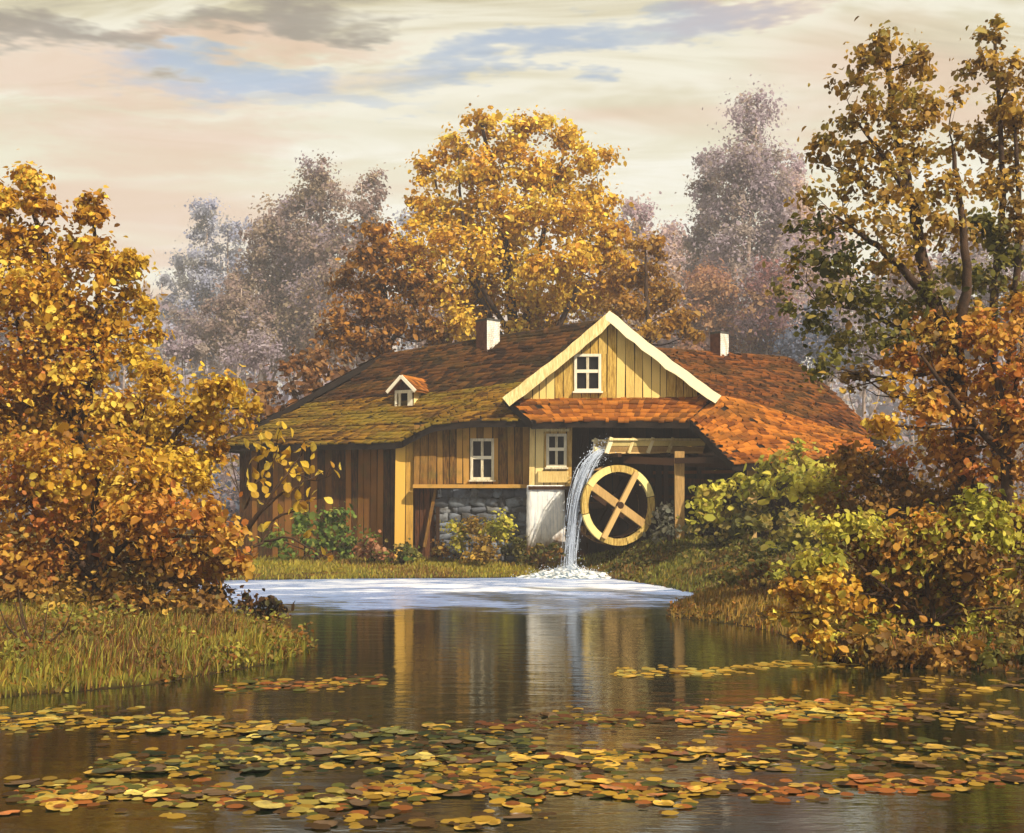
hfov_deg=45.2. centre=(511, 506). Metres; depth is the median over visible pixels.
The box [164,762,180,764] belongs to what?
floating leaf
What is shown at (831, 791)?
floating leaf
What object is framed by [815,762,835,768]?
floating leaf
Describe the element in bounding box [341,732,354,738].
floating leaf
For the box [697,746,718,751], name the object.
floating leaf
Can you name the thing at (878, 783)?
floating leaf
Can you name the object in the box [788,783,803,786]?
floating leaf
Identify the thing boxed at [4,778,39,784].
floating leaf
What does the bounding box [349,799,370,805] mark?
floating leaf
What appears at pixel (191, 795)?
floating leaf
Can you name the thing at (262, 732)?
floating leaf
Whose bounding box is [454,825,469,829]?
floating leaf
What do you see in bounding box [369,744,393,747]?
floating leaf
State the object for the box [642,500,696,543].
grey bush
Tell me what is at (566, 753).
floating leaf
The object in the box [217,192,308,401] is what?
misty tree
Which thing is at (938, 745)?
floating leaf
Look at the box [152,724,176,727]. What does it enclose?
floating leaf
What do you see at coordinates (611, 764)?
floating leaf
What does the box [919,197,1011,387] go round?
misty tree
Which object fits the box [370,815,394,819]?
floating leaf
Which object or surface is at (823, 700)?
floating leaf
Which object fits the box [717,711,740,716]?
floating leaf
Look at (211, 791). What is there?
floating leaf
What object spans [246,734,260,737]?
floating leaf
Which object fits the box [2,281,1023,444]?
woodland
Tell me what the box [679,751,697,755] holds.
floating leaf
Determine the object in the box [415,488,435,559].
door
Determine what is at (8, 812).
floating leaf
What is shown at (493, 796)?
floating leaf
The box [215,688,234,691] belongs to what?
floating leaf
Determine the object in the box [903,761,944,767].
floating leaf
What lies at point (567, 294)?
golden tree
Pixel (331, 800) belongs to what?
floating leaf
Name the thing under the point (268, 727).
floating leaf
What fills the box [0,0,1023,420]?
sky
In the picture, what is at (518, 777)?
floating leaf
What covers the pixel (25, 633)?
dry stalks
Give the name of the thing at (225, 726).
floating leaf
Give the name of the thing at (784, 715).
floating leaf
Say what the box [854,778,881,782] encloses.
floating leaf
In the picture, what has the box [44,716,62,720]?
floating leaf
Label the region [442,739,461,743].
floating leaf
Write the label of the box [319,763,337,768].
floating leaf
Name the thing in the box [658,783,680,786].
floating leaf
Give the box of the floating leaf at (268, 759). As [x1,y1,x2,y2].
[262,758,278,760]
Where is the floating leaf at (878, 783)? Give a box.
[869,782,885,787]
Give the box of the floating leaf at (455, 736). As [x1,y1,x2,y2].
[443,732,464,737]
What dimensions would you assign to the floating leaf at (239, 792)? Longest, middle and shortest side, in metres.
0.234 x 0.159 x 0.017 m
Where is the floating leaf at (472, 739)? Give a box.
[460,737,483,740]
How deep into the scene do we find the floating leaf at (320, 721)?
14.18 m
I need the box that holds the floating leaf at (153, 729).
[145,727,162,731]
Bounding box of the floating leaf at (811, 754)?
[788,751,817,756]
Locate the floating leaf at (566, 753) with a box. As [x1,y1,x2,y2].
[555,751,574,755]
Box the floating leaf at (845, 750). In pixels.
[831,746,849,752]
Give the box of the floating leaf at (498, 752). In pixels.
[487,750,513,755]
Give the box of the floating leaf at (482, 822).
[474,818,500,824]
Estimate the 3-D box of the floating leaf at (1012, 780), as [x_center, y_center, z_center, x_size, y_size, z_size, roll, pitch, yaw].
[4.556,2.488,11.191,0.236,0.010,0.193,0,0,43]
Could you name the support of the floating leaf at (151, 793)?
on the water at (468, 653)
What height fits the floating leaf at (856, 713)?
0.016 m
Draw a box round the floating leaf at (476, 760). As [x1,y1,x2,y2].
[467,758,483,762]
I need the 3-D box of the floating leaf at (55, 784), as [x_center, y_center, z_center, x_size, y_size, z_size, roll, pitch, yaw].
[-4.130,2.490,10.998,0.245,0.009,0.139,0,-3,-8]
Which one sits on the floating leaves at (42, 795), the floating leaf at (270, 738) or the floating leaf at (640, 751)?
the floating leaf at (270, 738)
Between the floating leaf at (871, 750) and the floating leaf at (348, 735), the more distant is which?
the floating leaf at (348, 735)
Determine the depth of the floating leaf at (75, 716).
14.44 m
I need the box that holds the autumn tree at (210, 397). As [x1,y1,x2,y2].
[50,347,271,586]
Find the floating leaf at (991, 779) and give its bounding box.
[976,776,1000,780]
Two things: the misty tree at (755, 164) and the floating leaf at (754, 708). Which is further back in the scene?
the misty tree at (755, 164)
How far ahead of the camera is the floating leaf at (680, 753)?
12.27 m
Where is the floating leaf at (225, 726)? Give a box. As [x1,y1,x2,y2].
[218,725,236,727]
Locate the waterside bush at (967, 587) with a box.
[756,464,1023,671]
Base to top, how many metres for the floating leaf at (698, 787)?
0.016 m
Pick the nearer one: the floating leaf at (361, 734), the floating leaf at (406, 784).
the floating leaf at (406, 784)
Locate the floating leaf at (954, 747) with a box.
[943,746,960,748]
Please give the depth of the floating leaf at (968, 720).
14.30 m
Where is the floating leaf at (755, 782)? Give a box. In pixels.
[750,781,765,792]
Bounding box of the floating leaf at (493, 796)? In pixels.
[489,792,511,798]
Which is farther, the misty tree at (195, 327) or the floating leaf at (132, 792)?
the misty tree at (195, 327)
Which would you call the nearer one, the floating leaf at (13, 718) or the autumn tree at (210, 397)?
the floating leaf at (13, 718)
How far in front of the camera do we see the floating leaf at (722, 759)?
12.08 m
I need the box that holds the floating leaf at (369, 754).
[356,752,382,755]
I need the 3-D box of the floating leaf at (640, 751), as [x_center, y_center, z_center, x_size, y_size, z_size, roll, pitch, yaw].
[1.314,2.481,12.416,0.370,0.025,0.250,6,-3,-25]
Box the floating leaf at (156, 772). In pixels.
[142,769,173,772]
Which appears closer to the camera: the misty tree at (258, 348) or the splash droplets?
the splash droplets
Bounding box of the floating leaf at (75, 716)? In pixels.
[67,715,85,717]
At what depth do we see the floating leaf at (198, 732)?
13.55 m
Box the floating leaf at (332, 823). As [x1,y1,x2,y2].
[313,820,337,826]
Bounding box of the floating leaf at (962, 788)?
[954,787,972,790]
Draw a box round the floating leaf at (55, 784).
[36,783,64,785]
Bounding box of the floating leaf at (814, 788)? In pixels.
[803,784,819,789]
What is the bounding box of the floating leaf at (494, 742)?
[486,740,506,744]
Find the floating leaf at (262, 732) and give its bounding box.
[254,730,272,735]
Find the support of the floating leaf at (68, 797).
on the water at (468, 653)
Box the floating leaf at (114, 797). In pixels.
[108,793,132,799]
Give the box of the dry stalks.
[0,587,73,645]
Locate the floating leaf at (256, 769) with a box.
[240,766,269,771]
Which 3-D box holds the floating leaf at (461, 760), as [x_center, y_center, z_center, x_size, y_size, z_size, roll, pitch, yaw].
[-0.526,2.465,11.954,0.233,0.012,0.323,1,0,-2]
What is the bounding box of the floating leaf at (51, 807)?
[45,801,77,810]
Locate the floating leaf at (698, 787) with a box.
[689,785,712,791]
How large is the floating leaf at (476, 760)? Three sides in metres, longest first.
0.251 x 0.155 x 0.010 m
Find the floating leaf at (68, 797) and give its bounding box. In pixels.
[55,794,81,801]
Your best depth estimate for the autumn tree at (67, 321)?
27.51 m
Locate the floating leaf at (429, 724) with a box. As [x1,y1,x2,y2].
[421,723,449,727]
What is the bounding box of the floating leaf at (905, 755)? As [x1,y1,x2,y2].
[898,754,917,757]
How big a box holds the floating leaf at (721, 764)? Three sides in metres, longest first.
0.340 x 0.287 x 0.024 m
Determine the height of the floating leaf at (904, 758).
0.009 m
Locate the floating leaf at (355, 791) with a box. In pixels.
[345,789,362,794]
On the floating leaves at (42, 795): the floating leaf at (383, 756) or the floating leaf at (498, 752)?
the floating leaf at (383, 756)
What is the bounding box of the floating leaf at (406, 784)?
[393,782,417,787]
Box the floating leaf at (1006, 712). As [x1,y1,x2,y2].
[996,710,1013,714]
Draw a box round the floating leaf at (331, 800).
[320,797,337,803]
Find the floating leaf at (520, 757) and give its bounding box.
[509,754,530,760]
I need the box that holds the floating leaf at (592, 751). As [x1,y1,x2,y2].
[581,749,603,753]
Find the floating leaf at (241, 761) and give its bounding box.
[228,760,247,763]
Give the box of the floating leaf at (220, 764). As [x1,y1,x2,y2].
[214,762,231,766]
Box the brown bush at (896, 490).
[771,434,1023,561]
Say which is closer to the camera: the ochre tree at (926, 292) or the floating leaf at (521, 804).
the floating leaf at (521, 804)
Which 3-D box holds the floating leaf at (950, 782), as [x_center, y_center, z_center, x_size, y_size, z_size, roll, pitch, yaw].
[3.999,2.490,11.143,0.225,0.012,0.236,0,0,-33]
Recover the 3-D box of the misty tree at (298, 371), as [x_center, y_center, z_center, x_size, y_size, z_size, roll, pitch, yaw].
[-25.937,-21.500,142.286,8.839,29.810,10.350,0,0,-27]
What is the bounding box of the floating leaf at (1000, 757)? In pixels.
[988,756,1007,758]
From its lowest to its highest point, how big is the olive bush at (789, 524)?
1.733 m
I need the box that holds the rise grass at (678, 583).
[577,532,1023,594]
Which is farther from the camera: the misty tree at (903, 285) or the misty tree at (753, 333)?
the misty tree at (903, 285)
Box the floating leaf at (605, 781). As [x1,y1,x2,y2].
[591,778,612,783]
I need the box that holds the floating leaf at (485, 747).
[477,742,496,747]
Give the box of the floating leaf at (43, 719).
[33,718,53,721]
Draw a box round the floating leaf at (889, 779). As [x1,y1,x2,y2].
[886,778,904,780]
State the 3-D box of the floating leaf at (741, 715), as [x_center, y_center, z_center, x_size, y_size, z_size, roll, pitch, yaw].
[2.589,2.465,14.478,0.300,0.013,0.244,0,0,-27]
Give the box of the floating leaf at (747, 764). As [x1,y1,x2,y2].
[741,762,760,766]
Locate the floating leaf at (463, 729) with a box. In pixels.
[452,728,473,731]
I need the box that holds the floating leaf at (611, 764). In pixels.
[589,757,619,765]
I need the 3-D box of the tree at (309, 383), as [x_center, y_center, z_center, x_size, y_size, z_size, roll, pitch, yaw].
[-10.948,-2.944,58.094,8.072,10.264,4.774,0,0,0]
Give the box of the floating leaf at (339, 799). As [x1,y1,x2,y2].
[329,796,346,801]
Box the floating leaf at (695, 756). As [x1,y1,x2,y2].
[674,754,699,760]
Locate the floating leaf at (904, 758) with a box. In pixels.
[891,757,916,760]
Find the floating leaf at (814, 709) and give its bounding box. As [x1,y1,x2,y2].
[809,708,825,713]
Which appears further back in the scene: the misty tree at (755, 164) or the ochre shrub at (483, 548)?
the misty tree at (755, 164)
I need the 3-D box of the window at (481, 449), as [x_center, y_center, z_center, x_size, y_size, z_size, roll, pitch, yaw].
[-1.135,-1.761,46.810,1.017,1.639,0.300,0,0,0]
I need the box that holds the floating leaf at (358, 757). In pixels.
[345,755,366,759]
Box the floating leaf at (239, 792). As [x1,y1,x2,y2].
[226,790,246,794]
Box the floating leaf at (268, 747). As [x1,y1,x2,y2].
[254,746,282,750]
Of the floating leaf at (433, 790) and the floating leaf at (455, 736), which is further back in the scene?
the floating leaf at (455, 736)
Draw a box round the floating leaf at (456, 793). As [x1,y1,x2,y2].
[443,791,472,795]
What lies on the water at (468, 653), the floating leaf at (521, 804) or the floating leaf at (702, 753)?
the floating leaf at (521, 804)
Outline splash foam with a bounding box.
[518,564,611,578]
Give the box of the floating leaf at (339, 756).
[330,754,357,757]
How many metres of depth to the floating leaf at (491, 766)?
11.77 m
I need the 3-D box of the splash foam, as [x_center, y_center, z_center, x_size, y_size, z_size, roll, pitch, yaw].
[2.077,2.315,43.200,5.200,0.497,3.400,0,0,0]
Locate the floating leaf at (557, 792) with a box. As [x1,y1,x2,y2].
[549,791,572,794]
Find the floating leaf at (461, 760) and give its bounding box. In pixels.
[446,756,469,762]
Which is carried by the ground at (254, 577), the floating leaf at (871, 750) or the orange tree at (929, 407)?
the orange tree at (929, 407)
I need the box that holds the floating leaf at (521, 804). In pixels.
[502,801,530,807]
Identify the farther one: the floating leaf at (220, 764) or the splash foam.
the splash foam
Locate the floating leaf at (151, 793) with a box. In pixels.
[142,789,167,796]
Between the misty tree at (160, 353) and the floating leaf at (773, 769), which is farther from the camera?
the misty tree at (160, 353)
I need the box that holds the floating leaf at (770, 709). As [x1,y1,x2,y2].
[765,708,781,711]
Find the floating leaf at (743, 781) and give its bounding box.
[734,780,753,783]
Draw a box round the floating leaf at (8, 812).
[0,810,19,814]
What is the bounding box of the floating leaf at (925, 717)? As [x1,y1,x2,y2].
[916,716,935,719]
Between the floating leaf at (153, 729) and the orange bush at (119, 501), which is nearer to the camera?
the floating leaf at (153, 729)
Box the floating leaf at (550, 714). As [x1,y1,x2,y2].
[541,712,557,716]
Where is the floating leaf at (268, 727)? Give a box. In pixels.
[259,724,277,730]
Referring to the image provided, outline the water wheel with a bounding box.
[575,465,654,545]
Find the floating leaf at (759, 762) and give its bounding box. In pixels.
[748,760,769,763]
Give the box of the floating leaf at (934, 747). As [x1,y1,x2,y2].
[923,745,943,748]
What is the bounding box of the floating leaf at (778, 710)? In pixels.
[775,709,792,711]
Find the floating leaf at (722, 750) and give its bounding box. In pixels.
[712,747,727,752]
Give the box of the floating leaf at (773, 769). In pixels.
[765,764,796,770]
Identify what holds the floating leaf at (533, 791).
on the floating leaves at (42, 795)
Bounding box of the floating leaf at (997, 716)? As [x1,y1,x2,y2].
[988,714,1008,719]
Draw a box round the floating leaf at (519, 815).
[503,813,531,817]
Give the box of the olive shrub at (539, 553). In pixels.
[515,542,566,569]
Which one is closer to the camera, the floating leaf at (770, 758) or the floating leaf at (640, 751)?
the floating leaf at (770, 758)
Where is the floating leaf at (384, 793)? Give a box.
[374,792,390,795]
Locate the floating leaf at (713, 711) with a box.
[700,710,721,713]
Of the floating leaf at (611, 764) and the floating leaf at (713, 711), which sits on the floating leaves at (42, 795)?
the floating leaf at (713, 711)
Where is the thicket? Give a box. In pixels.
[140,575,294,622]
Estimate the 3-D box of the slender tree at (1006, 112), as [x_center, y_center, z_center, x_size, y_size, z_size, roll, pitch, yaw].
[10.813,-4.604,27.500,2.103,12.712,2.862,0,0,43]
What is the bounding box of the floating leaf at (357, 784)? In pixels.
[350,781,370,788]
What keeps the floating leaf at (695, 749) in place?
on the floating leaf at (702, 753)
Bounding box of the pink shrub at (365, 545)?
[352,524,402,564]
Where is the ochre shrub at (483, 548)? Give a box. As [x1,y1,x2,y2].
[431,508,528,566]
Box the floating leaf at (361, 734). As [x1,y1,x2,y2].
[352,732,372,737]
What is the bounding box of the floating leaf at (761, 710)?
[748,708,766,711]
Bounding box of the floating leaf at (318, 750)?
[305,747,333,754]
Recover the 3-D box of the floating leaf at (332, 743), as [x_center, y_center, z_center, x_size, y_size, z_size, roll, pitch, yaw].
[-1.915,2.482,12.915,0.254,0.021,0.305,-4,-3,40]
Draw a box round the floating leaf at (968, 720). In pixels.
[955,718,975,722]
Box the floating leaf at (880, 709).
[871,708,890,709]
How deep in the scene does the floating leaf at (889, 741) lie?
13.03 m
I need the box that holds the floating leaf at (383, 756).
[376,754,392,757]
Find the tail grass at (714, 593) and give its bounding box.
[669,565,1023,670]
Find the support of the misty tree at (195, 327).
on the ground at (254, 577)
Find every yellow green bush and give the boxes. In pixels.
[677,467,755,546]
[735,437,860,534]
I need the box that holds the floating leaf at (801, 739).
[786,737,809,741]
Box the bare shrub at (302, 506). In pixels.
[216,421,342,591]
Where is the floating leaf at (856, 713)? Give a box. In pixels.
[846,712,865,715]
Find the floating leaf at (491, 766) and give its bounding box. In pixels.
[481,761,498,767]
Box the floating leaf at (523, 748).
[515,745,545,750]
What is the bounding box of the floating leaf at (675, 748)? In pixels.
[659,746,684,749]
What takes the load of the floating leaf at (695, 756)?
on the water at (468, 653)
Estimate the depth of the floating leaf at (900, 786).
10.95 m
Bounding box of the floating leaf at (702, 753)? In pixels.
[696,749,721,754]
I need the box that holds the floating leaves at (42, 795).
[0,655,1023,828]
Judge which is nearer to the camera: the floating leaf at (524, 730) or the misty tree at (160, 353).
the floating leaf at (524, 730)
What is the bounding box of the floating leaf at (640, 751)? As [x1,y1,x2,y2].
[626,750,656,754]
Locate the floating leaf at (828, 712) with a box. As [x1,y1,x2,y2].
[817,710,835,713]
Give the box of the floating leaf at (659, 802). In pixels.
[653,799,674,805]
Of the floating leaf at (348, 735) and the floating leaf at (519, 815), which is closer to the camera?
the floating leaf at (519, 815)
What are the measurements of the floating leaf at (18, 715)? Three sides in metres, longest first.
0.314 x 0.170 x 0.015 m
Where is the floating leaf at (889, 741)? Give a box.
[873,739,897,743]
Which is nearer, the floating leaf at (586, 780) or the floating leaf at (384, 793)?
the floating leaf at (384, 793)
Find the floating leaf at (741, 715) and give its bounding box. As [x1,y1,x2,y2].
[718,714,744,716]
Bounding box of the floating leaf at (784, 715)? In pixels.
[767,714,789,717]
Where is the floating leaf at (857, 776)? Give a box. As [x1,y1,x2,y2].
[847,774,867,779]
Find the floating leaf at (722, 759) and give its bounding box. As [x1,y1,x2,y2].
[719,758,730,761]
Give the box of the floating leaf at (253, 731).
[241,730,257,732]
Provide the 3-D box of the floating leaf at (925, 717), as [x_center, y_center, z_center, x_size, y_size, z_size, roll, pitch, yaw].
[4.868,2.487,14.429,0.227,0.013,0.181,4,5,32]
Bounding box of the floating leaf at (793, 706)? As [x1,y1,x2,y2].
[790,704,816,707]
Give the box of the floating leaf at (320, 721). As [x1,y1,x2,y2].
[308,719,331,724]
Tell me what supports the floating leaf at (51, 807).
on the water at (468, 653)
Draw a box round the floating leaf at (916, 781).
[909,779,926,783]
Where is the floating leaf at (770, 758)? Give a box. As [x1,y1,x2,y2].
[760,757,779,759]
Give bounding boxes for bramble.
[711,546,816,591]
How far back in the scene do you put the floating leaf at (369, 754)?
12.22 m
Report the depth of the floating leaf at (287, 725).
13.86 m
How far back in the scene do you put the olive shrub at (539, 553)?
44.91 m
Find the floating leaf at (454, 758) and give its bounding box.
[435,754,456,760]
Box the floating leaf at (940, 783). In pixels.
[933,782,950,785]
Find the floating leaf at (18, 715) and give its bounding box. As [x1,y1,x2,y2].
[6,715,30,717]
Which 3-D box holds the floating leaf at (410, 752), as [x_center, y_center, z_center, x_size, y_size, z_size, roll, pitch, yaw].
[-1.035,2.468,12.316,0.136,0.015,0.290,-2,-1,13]
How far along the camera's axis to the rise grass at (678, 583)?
40.34 m
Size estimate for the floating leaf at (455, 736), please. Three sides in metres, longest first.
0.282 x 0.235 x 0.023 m
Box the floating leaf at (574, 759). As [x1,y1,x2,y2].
[564,756,591,763]
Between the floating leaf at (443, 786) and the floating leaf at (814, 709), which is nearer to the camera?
the floating leaf at (443, 786)
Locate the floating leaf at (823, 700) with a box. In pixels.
[814,698,834,702]
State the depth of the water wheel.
44.92 m
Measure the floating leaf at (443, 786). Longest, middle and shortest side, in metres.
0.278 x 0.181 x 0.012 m
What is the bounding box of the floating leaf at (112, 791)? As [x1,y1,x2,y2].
[103,790,124,793]
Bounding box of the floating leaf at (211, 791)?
[202,788,231,794]
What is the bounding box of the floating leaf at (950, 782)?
[944,778,966,783]
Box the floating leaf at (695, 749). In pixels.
[687,746,706,751]
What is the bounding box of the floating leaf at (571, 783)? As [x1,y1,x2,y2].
[556,780,581,786]
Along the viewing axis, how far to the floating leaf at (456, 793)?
10.63 m
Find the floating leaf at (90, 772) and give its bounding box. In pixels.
[83,769,116,776]
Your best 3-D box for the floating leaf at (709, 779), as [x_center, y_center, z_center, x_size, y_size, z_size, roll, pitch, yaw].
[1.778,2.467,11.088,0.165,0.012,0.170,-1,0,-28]
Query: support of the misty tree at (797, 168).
on the ground at (254, 577)
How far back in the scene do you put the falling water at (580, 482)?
44.62 m
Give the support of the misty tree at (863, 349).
on the ground at (254, 577)
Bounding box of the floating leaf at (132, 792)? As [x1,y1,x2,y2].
[123,789,143,794]
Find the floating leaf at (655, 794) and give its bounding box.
[647,793,666,795]
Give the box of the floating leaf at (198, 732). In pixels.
[180,730,203,734]
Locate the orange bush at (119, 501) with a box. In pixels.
[0,410,259,622]
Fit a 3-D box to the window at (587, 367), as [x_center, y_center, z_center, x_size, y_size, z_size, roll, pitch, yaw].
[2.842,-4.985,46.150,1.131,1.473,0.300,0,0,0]
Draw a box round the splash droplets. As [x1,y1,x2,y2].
[511,557,614,576]
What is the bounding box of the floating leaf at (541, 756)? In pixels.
[531,755,559,759]
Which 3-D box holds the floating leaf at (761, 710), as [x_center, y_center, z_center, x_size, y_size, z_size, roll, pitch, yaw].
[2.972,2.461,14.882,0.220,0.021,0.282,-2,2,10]
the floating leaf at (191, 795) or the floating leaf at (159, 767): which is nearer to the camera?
the floating leaf at (191, 795)
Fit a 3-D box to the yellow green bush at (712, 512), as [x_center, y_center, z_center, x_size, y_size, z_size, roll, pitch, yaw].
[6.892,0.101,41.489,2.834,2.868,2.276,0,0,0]
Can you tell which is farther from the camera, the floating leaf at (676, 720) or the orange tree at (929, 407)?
the orange tree at (929, 407)
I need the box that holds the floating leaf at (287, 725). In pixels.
[283,723,304,726]
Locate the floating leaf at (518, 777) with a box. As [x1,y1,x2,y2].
[510,775,529,779]
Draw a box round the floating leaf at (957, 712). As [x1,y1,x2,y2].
[944,711,966,713]
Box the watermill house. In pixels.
[224,311,886,565]
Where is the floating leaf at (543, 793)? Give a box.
[514,791,545,798]
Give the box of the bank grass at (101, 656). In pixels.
[0,588,311,697]
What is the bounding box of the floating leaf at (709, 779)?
[701,777,717,782]
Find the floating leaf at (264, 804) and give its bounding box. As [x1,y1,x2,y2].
[253,800,284,808]
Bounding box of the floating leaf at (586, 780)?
[574,779,601,782]
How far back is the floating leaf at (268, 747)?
12.67 m
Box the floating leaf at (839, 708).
[829,708,848,709]
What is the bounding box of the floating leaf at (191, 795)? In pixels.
[181,793,203,797]
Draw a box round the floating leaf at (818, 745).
[804,741,824,748]
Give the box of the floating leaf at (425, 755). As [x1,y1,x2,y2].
[413,752,434,759]
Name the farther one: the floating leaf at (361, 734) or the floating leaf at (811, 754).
the floating leaf at (361, 734)
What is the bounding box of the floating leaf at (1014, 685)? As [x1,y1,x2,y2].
[1008,684,1023,686]
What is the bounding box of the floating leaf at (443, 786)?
[433,783,454,789]
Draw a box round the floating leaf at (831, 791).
[823,789,839,793]
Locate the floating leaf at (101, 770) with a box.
[92,768,120,772]
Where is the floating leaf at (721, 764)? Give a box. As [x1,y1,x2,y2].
[719,761,742,765]
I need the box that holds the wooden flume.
[592,437,704,539]
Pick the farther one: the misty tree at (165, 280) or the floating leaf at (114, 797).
the misty tree at (165, 280)
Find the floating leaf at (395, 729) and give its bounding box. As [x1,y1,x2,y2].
[379,726,406,732]
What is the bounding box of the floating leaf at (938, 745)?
[926,744,950,749]
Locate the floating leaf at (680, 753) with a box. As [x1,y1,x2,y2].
[669,751,688,754]
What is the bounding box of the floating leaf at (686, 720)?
[678,719,700,722]
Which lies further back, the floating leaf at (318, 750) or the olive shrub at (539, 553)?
the olive shrub at (539, 553)
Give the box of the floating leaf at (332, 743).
[321,741,344,744]
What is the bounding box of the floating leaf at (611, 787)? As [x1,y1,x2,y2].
[599,784,622,789]
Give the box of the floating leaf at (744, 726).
[732,723,752,728]
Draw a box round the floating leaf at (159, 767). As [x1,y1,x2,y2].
[143,763,166,771]
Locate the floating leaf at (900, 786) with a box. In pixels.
[894,783,927,788]
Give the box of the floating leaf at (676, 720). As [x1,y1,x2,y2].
[675,718,694,723]
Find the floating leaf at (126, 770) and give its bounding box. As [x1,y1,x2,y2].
[112,767,141,772]
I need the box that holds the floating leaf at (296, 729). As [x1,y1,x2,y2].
[285,727,309,731]
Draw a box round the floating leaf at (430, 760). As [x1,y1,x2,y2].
[425,755,442,761]
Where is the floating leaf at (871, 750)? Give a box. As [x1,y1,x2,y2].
[850,748,884,751]
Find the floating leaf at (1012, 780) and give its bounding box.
[1000,778,1023,781]
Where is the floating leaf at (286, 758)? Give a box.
[277,755,291,760]
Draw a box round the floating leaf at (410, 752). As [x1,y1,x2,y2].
[400,749,415,755]
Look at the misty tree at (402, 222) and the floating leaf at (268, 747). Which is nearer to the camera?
the floating leaf at (268, 747)
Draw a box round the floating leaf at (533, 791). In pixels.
[522,787,544,794]
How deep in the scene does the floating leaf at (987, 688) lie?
16.76 m
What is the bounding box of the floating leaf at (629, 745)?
[622,743,644,748]
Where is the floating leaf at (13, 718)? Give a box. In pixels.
[0,716,21,720]
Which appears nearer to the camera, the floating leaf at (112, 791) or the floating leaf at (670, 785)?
the floating leaf at (112, 791)
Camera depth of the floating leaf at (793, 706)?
15.10 m
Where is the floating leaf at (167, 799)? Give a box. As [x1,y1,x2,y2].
[161,795,178,800]
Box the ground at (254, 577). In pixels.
[0,439,1023,696]
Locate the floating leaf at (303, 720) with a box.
[291,719,312,722]
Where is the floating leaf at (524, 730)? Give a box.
[513,728,531,732]
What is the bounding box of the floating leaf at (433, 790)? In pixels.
[425,788,447,793]
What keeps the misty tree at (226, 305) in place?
on the ground at (254, 577)
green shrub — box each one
[249,501,379,559]
[383,538,422,563]
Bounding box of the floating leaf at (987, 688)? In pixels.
[977,687,999,690]
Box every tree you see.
[0,149,175,554]
[0,286,45,399]
[30,311,90,392]
[84,291,152,392]
[112,328,184,415]
[145,324,213,432]
[149,268,180,406]
[161,241,217,439]
[161,303,239,440]
[169,193,229,445]
[193,267,284,456]
[199,319,294,428]
[200,214,257,425]
[203,338,357,492]
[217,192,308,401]
[255,194,311,397]
[260,149,355,382]
[274,250,382,381]
[307,217,455,365]
[323,162,406,366]
[360,96,648,342]
[389,209,428,350]
[399,303,475,348]
[544,263,654,343]
[593,230,705,346]
[603,191,675,343]
[631,205,699,348]
[670,144,752,352]
[672,255,760,352]
[676,74,822,361]
[727,243,812,366]
[751,145,832,364]
[762,16,1003,568]
[763,294,852,389]
[795,205,870,386]
[821,274,911,418]
[849,291,1023,579]
[854,233,952,447]
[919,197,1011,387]
[941,13,1023,573]
[948,227,1023,403]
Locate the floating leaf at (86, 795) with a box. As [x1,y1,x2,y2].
[72,792,98,798]
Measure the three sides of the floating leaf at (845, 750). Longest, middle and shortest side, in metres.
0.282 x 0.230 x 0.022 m
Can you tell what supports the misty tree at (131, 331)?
on the ground at (254, 577)
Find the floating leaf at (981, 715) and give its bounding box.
[971,713,990,717]
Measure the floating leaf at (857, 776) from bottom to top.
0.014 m
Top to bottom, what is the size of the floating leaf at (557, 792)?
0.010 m
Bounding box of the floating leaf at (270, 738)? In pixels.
[263,735,283,739]
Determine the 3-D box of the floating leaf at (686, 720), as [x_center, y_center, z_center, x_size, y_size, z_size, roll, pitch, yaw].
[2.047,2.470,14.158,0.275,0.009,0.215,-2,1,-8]
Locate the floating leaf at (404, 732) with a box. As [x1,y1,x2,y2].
[397,730,417,733]
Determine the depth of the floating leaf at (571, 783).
10.97 m
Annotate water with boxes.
[0,577,1023,832]
[557,438,615,567]
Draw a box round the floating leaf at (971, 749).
[963,748,985,751]
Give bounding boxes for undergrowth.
[0,405,1023,530]
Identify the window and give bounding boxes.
[469,438,495,481]
[545,434,567,468]
[573,354,602,392]
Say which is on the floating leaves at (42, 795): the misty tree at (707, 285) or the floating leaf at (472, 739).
the floating leaf at (472, 739)
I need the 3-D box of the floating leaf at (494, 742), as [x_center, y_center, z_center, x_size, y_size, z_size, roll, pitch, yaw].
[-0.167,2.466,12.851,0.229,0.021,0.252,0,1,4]
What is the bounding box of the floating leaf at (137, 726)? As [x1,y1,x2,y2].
[127,725,148,728]
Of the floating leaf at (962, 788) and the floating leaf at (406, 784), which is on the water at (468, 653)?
the floating leaf at (962, 788)
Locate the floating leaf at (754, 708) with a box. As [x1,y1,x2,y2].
[743,706,766,710]
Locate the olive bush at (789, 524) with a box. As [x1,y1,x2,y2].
[718,507,838,560]
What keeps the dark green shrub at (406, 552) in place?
on the ground at (254, 577)
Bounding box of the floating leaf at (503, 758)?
[496,755,516,761]
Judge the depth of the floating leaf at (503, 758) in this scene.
12.00 m
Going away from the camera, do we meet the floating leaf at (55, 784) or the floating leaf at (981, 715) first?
the floating leaf at (55, 784)
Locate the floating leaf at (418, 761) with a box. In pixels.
[414,759,432,765]
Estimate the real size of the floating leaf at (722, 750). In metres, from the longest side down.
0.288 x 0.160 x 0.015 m

